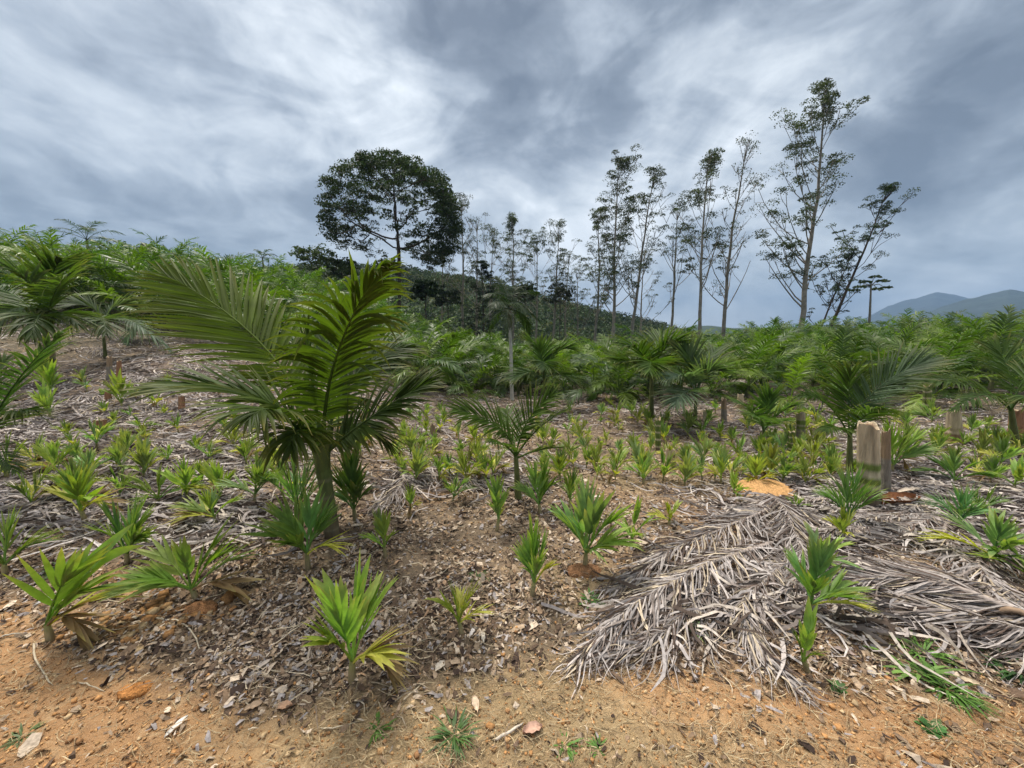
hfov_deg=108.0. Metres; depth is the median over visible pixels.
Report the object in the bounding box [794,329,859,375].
palm
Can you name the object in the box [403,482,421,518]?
palm seedling
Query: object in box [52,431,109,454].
dead palm frond
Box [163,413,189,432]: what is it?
palm seedling
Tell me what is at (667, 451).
palm stump
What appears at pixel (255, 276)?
palm
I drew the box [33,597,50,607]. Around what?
withered leaf
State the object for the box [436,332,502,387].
palm
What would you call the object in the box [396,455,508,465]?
dead palm frond
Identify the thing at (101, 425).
palm seedling
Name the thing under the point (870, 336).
palm
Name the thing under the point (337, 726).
twig
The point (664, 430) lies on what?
palm seedling
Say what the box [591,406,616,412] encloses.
dead palm frond
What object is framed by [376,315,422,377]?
palm
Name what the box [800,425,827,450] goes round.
palm seedling
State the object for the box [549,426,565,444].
palm seedling
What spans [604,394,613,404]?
palm seedling
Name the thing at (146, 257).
palm
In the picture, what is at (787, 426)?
palm seedling
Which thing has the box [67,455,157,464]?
dead palm frond
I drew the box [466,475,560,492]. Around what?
dead palm frond
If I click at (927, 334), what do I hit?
palm
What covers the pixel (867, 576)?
dead palm frond
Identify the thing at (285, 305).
palm
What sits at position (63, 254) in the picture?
palm
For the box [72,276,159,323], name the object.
palm
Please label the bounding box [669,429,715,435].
dead palm frond
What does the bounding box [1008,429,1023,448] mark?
palm seedling
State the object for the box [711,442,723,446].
palm seedling
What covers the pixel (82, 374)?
palm seedling
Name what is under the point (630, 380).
palm
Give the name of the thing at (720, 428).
palm seedling
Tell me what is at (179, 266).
palm
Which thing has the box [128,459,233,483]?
dead palm frond
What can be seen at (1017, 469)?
palm seedling
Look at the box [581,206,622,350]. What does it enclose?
thin tree
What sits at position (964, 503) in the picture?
palm seedling
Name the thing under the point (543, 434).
palm seedling
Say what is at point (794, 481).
frond mulch
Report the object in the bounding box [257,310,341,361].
palm
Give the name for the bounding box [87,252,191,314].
palm
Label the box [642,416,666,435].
palm seedling
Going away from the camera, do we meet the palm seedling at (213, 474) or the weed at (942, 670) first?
the weed at (942, 670)
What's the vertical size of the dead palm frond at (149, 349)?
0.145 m
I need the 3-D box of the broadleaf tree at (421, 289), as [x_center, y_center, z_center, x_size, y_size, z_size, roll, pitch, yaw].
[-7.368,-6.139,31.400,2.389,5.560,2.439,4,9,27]
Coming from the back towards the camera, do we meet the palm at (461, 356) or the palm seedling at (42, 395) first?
the palm at (461, 356)
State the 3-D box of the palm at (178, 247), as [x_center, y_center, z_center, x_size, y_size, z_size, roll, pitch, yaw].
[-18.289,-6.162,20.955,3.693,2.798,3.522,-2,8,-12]
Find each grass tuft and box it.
[0,720,47,749]
[38,554,89,579]
[366,711,395,747]
[425,704,483,764]
[469,569,489,580]
[549,729,582,760]
[579,587,605,607]
[586,734,606,757]
[676,618,709,641]
[891,629,966,671]
[899,650,1003,726]
[977,647,1023,684]
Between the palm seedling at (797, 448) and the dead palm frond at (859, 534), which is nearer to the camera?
the dead palm frond at (859, 534)
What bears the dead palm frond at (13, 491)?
on the frond mulch
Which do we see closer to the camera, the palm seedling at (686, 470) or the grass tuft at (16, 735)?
the grass tuft at (16, 735)
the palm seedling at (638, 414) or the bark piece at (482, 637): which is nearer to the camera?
the bark piece at (482, 637)
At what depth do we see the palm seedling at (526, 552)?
2.17 m
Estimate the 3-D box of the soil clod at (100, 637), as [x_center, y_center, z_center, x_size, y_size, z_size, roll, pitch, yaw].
[-2.073,1.279,1.896,0.115,0.024,0.076,0,8,0]
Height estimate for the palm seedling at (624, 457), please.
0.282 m
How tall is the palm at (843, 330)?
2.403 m
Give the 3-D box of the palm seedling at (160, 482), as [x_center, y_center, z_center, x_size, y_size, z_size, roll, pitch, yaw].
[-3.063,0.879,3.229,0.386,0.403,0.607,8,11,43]
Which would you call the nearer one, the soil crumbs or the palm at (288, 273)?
the soil crumbs
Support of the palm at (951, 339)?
on the ground at (640, 729)
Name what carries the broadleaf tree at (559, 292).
on the ground at (640, 729)
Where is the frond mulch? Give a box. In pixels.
[0,287,1023,697]
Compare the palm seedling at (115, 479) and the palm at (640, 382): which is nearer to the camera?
the palm seedling at (115, 479)
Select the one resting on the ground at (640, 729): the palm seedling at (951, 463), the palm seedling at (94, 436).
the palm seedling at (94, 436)
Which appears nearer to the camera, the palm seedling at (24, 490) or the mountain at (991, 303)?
the palm seedling at (24, 490)
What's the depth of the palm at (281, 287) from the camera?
18.67 m
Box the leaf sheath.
[881,492,920,506]
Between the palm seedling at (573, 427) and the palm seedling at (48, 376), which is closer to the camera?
the palm seedling at (48, 376)
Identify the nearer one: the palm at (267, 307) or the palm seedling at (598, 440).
the palm seedling at (598, 440)
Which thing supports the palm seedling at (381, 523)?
on the ground at (640, 729)
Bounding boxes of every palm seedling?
[0,430,31,476]
[0,504,66,576]
[2,523,144,651]
[3,458,59,502]
[12,430,47,463]
[21,442,72,473]
[27,378,65,415]
[30,348,64,396]
[36,456,131,525]
[38,454,112,487]
[44,439,81,463]
[48,419,80,433]
[57,431,79,447]
[58,439,90,457]
[69,365,86,381]
[69,446,116,468]
[71,375,92,391]
[76,418,116,449]
[82,489,160,564]
[89,418,116,433]
[93,400,108,413]
[97,437,134,467]
[97,462,139,497]
[97,511,265,604]
[98,367,132,406]
[99,428,151,454]
[107,410,120,419]
[108,427,136,448]
[109,463,202,507]
[114,434,166,476]
[120,406,139,415]
[124,413,160,427]
[132,423,153,439]
[145,393,162,409]
[151,456,207,496]
[155,402,173,416]
[157,444,174,461]
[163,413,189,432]
[164,485,246,528]
[185,434,205,448]
[187,457,236,495]
[190,457,211,482]
[194,439,224,458]
[210,420,248,446]
[215,418,227,428]
[215,449,281,501]
[229,437,261,460]
[233,431,263,464]
[236,480,354,570]
[245,451,290,472]
[247,458,309,500]
[273,453,317,519]
[300,552,417,693]
[331,433,377,522]
[360,507,399,558]
[361,418,372,447]
[382,449,409,469]
[394,423,424,456]
[394,426,407,448]
[395,454,407,470]
[397,419,410,431]
[400,441,430,479]
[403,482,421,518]
[410,411,421,423]
[411,445,432,460]
[415,437,435,455]
[417,416,434,430]
[417,430,429,438]
[420,435,445,460]
[421,408,431,418]
[424,403,432,414]
[424,578,493,635]
[428,431,442,450]
[431,453,453,486]
[432,413,445,433]
[432,451,461,474]
[435,401,444,411]
[436,406,454,423]
[440,473,476,501]
[448,418,461,437]
[448,444,484,477]
[453,438,467,451]
[464,433,491,462]
[466,423,483,442]
[470,449,495,482]
[470,457,490,472]
[475,434,491,450]
[484,472,509,531]
[485,446,512,476]
[509,455,564,514]
[510,514,560,596]
[535,442,548,453]
[536,451,550,468]
[537,422,550,444]
[543,439,553,451]
[543,444,577,479]
[547,475,644,564]
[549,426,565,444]
[550,459,565,477]
[557,465,589,507]
[560,433,580,458]
[562,422,570,432]
[565,401,574,414]
[565,448,579,466]
[566,412,574,424]
[567,423,576,436]
[568,418,593,439]
[571,414,580,429]
[575,431,593,449]
[580,440,609,468]
[581,446,600,467]
[592,436,605,445]
[592,462,606,479]
[593,402,610,415]
[598,447,636,475]
[599,426,614,444]
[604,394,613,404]
[604,455,623,483]
[605,400,623,417]
[605,410,622,426]
[609,437,629,453]
[614,494,656,542]
[618,448,631,466]
[619,449,662,484]
[622,399,636,418]
[626,435,641,455]
[627,430,642,441]
[628,436,655,476]
[630,405,643,424]
[639,409,655,425]
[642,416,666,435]
[643,435,655,453]
[645,499,682,525]
[647,429,654,448]
[651,420,671,444]
[652,446,678,480]
[655,438,678,460]
[660,412,668,422]
[662,408,672,421]
[669,434,681,446]
[669,449,702,485]
[671,442,696,465]
[677,413,699,435]
[681,412,698,422]
[688,434,714,457]
[692,453,720,480]
[695,413,711,437]
[696,430,707,443]
[700,435,716,454]
[701,447,731,484]
[704,399,720,413]
[704,408,720,425]
[705,446,722,457]
[706,459,729,478]
[708,443,737,464]
[710,419,728,440]
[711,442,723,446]
[721,424,739,443]
[725,453,747,481]
[726,433,751,456]
[729,468,749,500]
[738,412,754,432]
[738,450,747,462]
[739,461,748,476]
[743,449,777,480]
[746,439,795,479]
[750,431,778,454]
[760,442,778,473]
[765,426,777,437]
[766,430,787,446]
[766,453,803,480]
[769,430,796,453]
[777,422,791,434]
[777,443,798,463]
[781,400,800,418]
[781,424,795,438]
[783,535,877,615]
[785,432,806,447]
[785,450,833,483]
[785,491,812,505]
[786,435,811,461]
[790,596,829,673]
[791,405,806,415]
[793,452,814,471]
[798,432,825,459]
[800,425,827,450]
[803,521,862,569]
[804,402,828,415]
[805,413,816,429]
[806,461,887,518]
[808,413,822,429]
[808,456,827,473]
[813,429,842,448]
[813,441,845,468]
[816,413,838,425]
[821,414,837,423]
[822,453,845,476]
[822,505,856,536]
[839,459,856,471]
[853,418,940,471]
[891,410,915,427]
[900,421,915,431]
[902,424,930,440]
[903,397,967,422]
[907,445,1000,481]
[916,481,1002,519]
[916,506,1023,567]
[926,422,951,440]
[928,431,960,455]
[938,445,973,458]
[946,429,977,444]
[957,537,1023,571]
[961,427,995,457]
[963,413,989,431]
[963,448,1001,479]
[967,453,1010,483]
[969,482,1014,508]
[973,454,1023,487]
[974,424,991,438]
[975,425,1020,452]
[975,434,1023,463]
[981,415,999,426]
[1000,424,1022,441]
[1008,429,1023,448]
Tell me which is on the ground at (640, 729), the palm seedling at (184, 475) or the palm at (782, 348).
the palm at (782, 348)
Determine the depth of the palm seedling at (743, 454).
4.86 m
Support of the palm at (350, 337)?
on the ground at (640, 729)
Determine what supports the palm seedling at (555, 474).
on the ground at (640, 729)
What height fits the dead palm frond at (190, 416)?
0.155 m
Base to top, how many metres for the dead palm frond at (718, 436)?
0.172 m
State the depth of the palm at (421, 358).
13.02 m
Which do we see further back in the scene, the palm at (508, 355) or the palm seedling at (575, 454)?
the palm at (508, 355)
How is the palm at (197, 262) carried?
on the ground at (640, 729)
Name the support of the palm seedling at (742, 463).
on the ground at (640, 729)
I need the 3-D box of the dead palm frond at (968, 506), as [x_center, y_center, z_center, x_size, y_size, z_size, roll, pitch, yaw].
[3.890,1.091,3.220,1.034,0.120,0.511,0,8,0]
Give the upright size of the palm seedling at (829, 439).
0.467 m
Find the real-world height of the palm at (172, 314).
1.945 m
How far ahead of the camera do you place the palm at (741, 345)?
13.13 m
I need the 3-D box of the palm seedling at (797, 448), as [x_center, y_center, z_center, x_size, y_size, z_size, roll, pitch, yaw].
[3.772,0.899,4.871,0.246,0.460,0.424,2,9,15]
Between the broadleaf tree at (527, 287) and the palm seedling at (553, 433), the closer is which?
the palm seedling at (553, 433)
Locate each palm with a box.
[0,228,130,308]
[0,234,109,348]
[0,234,135,310]
[0,237,113,305]
[0,244,92,293]
[0,252,47,310]
[0,257,23,299]
[0,261,86,322]
[0,264,23,302]
[0,325,81,476]
[4,244,136,319]
[35,219,125,245]
[51,240,130,290]
[51,291,174,357]
[55,248,109,294]
[63,241,153,309]
[65,240,228,345]
[67,242,175,315]
[70,254,152,309]
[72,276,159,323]
[86,249,185,321]
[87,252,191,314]
[88,262,142,302]
[111,249,447,539]
[112,239,194,296]
[126,257,240,316]
[133,286,214,332]
[137,244,188,265]
[149,240,257,315]
[165,243,254,293]
[186,257,274,307]
[187,275,273,313]
[193,269,294,335]
[206,256,284,336]
[215,254,265,280]
[216,287,286,348]
[226,274,291,298]
[233,263,273,291]
[239,263,301,290]
[247,249,277,270]
[252,290,310,333]
[256,262,325,297]
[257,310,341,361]
[259,276,313,315]
[261,272,281,310]
[261,290,300,328]
[265,303,330,354]
[265,304,329,354]
[268,278,330,327]
[275,279,349,328]
[292,274,342,319]
[295,288,404,348]
[300,278,344,313]
[315,315,410,358]
[336,310,406,358]
[361,296,408,336]
[366,332,414,380]
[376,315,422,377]
[378,324,415,338]
[380,316,463,394]
[385,345,446,384]
[386,325,459,385]
[388,312,423,338]
[391,320,495,399]
[400,313,436,338]
[423,330,479,390]
[424,335,497,387]
[428,351,510,401]
[429,335,484,386]
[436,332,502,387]
[438,339,478,384]
[440,377,571,500]
[459,326,487,342]
[460,341,538,397]
[460,343,488,376]
[461,331,507,375]
[462,338,526,391]
[471,347,507,385]
[480,275,540,400]
[482,333,556,395]
[482,344,546,391]
[489,339,532,382]
[497,330,592,407]
[503,351,538,387]
[517,341,594,394]
[518,340,586,396]
[521,343,564,386]
[523,348,594,399]
[530,349,588,390]
[536,336,634,404]
[551,337,606,381]
[563,333,615,372]
[568,339,669,407]
[568,344,611,386]
[569,333,671,401]
[569,337,622,385]
[576,335,619,371]
[580,344,620,383]
[584,361,635,390]
[597,320,704,415]
[607,361,649,395]
[613,323,712,400]
[618,338,680,395]
[630,339,677,387]
[647,330,750,426]
[653,317,734,395]
[674,353,762,401]
[682,328,728,372]
[693,333,754,385]
[700,352,778,394]
[706,330,823,401]
[707,329,747,377]
[715,338,730,376]
[723,326,771,359]
[724,379,809,440]
[725,343,803,392]
[727,335,751,350]
[728,326,803,384]
[729,333,772,375]
[731,317,808,380]
[736,321,808,378]
[737,353,845,416]
[762,333,864,386]
[767,338,817,374]
[771,337,824,374]
[778,360,875,400]
[781,333,812,365]
[782,328,831,362]
[789,318,903,395]
[792,326,921,393]
[793,341,959,475]
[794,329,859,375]
[796,330,866,380]
[819,324,927,381]
[821,325,965,396]
[831,330,936,382]
[842,328,937,368]
[846,326,1022,415]
[851,316,956,395]
[856,317,938,356]
[856,331,925,374]
[885,327,956,338]
[886,328,969,366]
[906,352,1013,398]
[907,331,1023,446]
[907,339,1023,390]
[917,325,1023,377]
[919,343,1021,386]
[921,312,1023,381]
[927,304,1023,391]
[927,326,1015,375]
[948,327,1023,382]
[977,326,1023,358]
[998,314,1023,349]
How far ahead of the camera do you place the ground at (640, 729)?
1.65 m
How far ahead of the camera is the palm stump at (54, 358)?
7.27 m
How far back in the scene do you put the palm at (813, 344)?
12.45 m
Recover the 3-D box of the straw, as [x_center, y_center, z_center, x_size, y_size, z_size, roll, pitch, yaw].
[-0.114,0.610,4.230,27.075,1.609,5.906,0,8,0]
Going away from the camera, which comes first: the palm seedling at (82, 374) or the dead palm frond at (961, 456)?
the dead palm frond at (961, 456)
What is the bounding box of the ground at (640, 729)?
[0,279,1023,767]
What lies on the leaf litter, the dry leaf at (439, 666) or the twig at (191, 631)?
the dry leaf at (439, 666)
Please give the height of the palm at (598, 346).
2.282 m
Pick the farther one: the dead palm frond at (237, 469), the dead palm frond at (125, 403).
the dead palm frond at (125, 403)
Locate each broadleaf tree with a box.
[288,243,345,281]
[323,257,360,287]
[375,255,396,304]
[408,278,439,322]
[432,284,461,331]
[509,281,539,341]
[542,281,575,341]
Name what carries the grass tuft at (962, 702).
on the ground at (640, 729)
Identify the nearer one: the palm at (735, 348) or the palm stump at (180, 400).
the palm stump at (180, 400)
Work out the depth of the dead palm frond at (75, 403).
6.02 m
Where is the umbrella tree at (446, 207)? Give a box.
[313,147,465,308]
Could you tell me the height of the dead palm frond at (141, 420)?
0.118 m
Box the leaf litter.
[0,317,1023,767]
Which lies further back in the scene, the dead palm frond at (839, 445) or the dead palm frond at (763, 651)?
the dead palm frond at (839, 445)
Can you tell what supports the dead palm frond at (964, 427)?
on the ground at (640, 729)
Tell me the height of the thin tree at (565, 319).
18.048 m
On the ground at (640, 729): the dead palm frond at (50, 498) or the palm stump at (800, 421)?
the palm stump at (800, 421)
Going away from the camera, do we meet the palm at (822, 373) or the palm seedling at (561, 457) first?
the palm seedling at (561, 457)
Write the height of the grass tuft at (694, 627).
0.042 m
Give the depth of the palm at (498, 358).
14.62 m
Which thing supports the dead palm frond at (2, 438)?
on the ground at (640, 729)
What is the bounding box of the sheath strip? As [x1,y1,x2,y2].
[897,487,920,491]
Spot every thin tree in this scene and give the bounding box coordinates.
[426,247,464,332]
[437,212,531,335]
[440,192,486,328]
[461,215,495,334]
[476,211,542,343]
[490,226,574,342]
[535,218,586,340]
[540,248,579,342]
[548,260,603,341]
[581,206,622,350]
[585,144,651,341]
[609,165,673,340]
[621,248,674,337]
[653,192,706,332]
[671,147,739,336]
[695,130,772,336]
[748,77,869,332]
[806,246,864,326]
[808,182,920,333]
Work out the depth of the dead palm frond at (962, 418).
8.49 m
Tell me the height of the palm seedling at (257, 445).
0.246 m
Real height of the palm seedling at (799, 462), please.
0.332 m
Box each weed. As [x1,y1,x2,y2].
[826,679,847,694]
[860,645,980,696]
[914,715,952,739]
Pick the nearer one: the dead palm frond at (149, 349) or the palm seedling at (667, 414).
the palm seedling at (667, 414)
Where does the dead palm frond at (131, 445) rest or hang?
on the ground at (640, 729)
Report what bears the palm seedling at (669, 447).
on the ground at (640, 729)
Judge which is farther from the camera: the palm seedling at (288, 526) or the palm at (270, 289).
the palm at (270, 289)
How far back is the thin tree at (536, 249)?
53.90 m
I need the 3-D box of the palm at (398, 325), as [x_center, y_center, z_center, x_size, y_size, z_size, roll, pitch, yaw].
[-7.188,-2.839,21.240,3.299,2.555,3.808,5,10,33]
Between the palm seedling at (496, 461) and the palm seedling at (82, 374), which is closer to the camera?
the palm seedling at (496, 461)
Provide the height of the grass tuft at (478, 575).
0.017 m
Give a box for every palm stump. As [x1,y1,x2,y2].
[44,351,56,379]
[94,419,107,433]
[104,389,111,401]
[106,356,112,378]
[116,360,121,376]
[178,395,184,411]
[430,422,434,445]
[655,417,660,451]
[665,448,675,466]
[703,410,708,423]
[720,397,726,421]
[737,393,744,409]
[787,431,795,458]
[796,412,805,446]
[856,420,881,511]
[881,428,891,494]
[922,384,931,417]
[943,410,964,442]
[1007,409,1023,436]
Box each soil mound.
[180,600,217,615]
[566,563,602,577]
[732,479,795,499]
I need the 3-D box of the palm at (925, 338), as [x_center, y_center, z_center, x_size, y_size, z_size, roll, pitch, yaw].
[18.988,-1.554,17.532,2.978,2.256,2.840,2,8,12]
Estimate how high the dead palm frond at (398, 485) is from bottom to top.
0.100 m
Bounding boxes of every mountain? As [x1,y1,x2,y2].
[775,292,968,330]
[871,289,1023,326]
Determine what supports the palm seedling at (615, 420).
on the ground at (640, 729)
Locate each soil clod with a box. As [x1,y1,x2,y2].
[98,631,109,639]
[116,680,152,700]
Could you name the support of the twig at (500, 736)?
on the ground at (640, 729)
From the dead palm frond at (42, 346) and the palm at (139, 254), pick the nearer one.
the dead palm frond at (42, 346)
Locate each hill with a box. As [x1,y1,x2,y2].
[290,266,655,347]
[685,326,753,333]
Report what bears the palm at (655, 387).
on the ground at (640, 729)
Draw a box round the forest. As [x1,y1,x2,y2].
[258,262,719,346]
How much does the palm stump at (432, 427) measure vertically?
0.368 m
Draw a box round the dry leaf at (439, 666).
[435,660,444,671]
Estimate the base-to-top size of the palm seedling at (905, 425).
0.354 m
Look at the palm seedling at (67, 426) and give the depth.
4.88 m
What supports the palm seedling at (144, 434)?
on the ground at (640, 729)
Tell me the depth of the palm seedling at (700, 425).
6.89 m
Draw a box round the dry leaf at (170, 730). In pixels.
[164,715,187,738]
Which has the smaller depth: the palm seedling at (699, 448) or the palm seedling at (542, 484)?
the palm seedling at (542, 484)
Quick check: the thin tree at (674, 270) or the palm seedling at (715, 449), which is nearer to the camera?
the palm seedling at (715, 449)
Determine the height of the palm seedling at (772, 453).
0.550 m
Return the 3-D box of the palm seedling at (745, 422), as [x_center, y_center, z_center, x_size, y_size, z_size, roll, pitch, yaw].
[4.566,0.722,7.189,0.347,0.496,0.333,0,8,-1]
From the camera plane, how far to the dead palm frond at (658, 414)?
8.84 m
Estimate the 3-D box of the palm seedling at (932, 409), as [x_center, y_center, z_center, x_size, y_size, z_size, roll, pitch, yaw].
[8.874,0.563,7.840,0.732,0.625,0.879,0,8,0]
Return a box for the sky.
[0,0,1023,328]
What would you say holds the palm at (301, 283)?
on the ground at (640, 729)
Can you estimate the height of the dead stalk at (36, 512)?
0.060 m
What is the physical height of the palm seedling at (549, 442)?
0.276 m
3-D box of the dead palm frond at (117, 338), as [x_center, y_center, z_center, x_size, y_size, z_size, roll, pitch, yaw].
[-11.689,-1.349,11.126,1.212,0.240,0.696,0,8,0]
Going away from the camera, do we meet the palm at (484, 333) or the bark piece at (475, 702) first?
the bark piece at (475, 702)
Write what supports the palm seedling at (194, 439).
on the ground at (640, 729)
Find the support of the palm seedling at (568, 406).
on the ground at (640, 729)
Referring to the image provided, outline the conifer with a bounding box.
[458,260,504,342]
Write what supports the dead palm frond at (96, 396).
on the ground at (640, 729)
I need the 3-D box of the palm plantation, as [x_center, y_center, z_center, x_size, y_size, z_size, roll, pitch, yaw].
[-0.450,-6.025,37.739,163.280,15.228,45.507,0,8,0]
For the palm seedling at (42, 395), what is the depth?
5.53 m
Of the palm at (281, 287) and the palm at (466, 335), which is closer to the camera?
the palm at (281, 287)
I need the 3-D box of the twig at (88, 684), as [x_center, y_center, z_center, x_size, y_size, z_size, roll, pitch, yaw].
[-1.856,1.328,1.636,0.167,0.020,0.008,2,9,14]
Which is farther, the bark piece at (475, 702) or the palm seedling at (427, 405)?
the palm seedling at (427, 405)
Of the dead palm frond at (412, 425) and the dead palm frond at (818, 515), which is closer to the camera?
the dead palm frond at (818, 515)
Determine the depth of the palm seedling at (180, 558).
2.10 m
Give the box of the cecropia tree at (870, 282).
[847,275,893,326]
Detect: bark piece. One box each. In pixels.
[243,700,262,710]
[253,658,271,670]
[276,700,291,709]
[289,658,311,673]
[357,508,371,512]
[469,628,474,636]
[472,695,478,712]
[481,632,484,643]
[522,720,541,734]
[832,646,856,655]
[959,676,979,685]
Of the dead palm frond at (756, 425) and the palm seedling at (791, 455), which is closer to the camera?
the palm seedling at (791, 455)
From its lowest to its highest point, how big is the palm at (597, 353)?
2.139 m
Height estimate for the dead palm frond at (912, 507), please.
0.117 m
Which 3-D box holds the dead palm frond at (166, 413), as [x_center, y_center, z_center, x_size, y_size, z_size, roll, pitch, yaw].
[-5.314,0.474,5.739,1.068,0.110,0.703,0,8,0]
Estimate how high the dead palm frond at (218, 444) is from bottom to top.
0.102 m
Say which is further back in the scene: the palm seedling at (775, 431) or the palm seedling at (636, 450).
the palm seedling at (775, 431)
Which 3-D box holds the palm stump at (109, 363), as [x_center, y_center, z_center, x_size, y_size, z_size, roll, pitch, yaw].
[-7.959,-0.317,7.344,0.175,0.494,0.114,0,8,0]
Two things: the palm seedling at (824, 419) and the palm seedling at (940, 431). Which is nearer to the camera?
the palm seedling at (940, 431)
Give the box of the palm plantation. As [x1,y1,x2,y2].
[0,224,1023,368]
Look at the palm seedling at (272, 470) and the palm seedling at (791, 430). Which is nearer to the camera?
the palm seedling at (272, 470)
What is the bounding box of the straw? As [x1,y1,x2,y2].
[0,387,1023,749]
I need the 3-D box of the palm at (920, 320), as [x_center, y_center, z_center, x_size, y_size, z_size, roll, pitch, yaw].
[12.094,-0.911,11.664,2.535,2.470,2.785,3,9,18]
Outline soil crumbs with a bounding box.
[0,456,1023,767]
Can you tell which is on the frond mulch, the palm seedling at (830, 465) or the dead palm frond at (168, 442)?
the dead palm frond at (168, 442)
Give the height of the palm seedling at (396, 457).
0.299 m
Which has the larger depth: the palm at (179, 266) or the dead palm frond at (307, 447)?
the palm at (179, 266)
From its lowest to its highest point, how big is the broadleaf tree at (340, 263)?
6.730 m
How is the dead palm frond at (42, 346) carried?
on the ground at (640, 729)
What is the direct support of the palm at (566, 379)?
on the ground at (640, 729)
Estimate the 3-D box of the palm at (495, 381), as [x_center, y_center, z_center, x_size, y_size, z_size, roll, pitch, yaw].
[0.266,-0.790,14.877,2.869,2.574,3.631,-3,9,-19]
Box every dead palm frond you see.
[0,434,43,448]
[0,459,116,478]
[0,468,194,515]
[0,474,145,505]
[0,488,61,501]
[1,425,161,450]
[2,457,66,465]
[4,392,104,408]
[7,405,51,410]
[8,413,92,424]
[10,447,63,463]
[18,414,106,429]
[20,339,68,346]
[23,399,94,408]
[37,474,136,510]
[47,419,170,429]
[52,398,149,414]
[52,401,91,416]
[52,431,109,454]
[61,391,137,403]
[67,408,110,416]
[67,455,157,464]
[70,410,171,423]
[79,346,112,357]
[91,399,134,422]
[99,335,136,342]
[101,377,144,391]
[102,365,165,373]
[102,433,155,469]
[112,404,191,417]
[122,347,175,352]
[126,373,158,385]
[127,410,200,419]
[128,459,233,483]
[129,382,156,402]
[130,338,156,344]
[130,437,194,448]
[147,401,200,415]
[155,447,233,460]
[156,413,241,422]
[167,457,270,477]
[172,361,209,374]
[196,436,235,452]
[202,394,224,408]
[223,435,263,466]
[227,427,281,437]
[242,457,314,470]
[258,445,364,457]
[357,469,433,516]
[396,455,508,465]
[398,467,508,482]
[407,423,454,433]
[408,472,553,493]
[444,461,526,488]
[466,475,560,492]
[480,449,587,467]
[545,530,801,698]
[573,569,769,696]
[588,500,800,612]
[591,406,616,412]
[615,430,693,436]
[653,410,683,421]
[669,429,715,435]
[691,552,830,713]
[697,407,747,412]
[711,435,753,441]
[738,493,843,614]
[743,424,795,430]
[744,495,868,513]
[746,504,868,536]
[783,550,1023,631]
[789,521,908,550]
[806,470,855,485]
[813,443,856,449]
[832,579,1023,689]
[833,553,1023,613]
[838,514,932,558]
[846,509,983,552]
[850,510,975,531]
[860,503,948,537]
[875,511,1023,550]
[880,460,916,477]
[891,480,1020,509]
[891,487,955,498]
[895,519,1023,607]
[909,534,1023,640]
[916,501,1021,518]
[918,453,980,462]
[919,454,1004,464]
[927,418,996,421]
[930,425,982,430]
[939,466,1023,479]
[940,536,1023,567]
[1010,514,1023,550]
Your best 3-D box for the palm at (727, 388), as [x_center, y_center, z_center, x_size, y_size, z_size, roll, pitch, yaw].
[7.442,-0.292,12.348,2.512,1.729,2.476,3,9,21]
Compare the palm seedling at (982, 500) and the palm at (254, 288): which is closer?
the palm seedling at (982, 500)
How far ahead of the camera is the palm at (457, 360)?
14.46 m
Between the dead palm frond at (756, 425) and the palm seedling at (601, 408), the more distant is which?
the palm seedling at (601, 408)
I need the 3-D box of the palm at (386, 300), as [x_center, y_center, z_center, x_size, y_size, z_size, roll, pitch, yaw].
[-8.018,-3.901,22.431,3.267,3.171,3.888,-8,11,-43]
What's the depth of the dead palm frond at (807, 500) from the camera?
3.29 m
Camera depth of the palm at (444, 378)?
12.38 m
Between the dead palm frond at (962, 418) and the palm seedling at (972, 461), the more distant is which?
the dead palm frond at (962, 418)
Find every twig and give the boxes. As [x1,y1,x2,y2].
[33,643,52,684]
[78,682,104,691]
[156,617,199,647]
[320,721,359,728]
[493,722,523,740]
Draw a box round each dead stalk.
[16,510,67,517]
[985,606,1023,617]
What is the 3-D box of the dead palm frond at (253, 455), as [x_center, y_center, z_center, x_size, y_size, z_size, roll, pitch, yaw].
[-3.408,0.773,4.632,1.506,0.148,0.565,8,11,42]
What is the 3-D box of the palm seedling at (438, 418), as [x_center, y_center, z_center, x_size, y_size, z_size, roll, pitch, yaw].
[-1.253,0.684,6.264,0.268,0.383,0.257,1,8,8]
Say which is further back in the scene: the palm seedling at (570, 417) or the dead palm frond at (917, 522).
the palm seedling at (570, 417)
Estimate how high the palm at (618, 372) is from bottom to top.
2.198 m
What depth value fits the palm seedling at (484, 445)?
4.93 m
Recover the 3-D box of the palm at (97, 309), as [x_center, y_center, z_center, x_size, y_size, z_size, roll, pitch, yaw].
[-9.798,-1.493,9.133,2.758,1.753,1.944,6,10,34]
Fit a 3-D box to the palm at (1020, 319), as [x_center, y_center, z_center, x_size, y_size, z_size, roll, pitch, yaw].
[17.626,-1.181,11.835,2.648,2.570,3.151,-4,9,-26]
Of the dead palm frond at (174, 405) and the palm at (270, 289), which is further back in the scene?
the palm at (270, 289)
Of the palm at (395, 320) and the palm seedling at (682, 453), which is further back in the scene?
the palm at (395, 320)
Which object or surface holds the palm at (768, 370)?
on the ground at (640, 729)
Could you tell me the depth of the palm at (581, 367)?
17.80 m
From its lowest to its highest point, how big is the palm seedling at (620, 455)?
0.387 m
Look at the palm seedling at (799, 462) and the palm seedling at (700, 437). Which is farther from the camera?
the palm seedling at (700, 437)
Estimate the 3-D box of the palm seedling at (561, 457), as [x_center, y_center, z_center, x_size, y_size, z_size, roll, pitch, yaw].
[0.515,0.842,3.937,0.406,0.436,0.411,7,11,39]
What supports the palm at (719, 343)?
on the ground at (640, 729)
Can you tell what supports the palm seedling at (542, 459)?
on the ground at (640, 729)

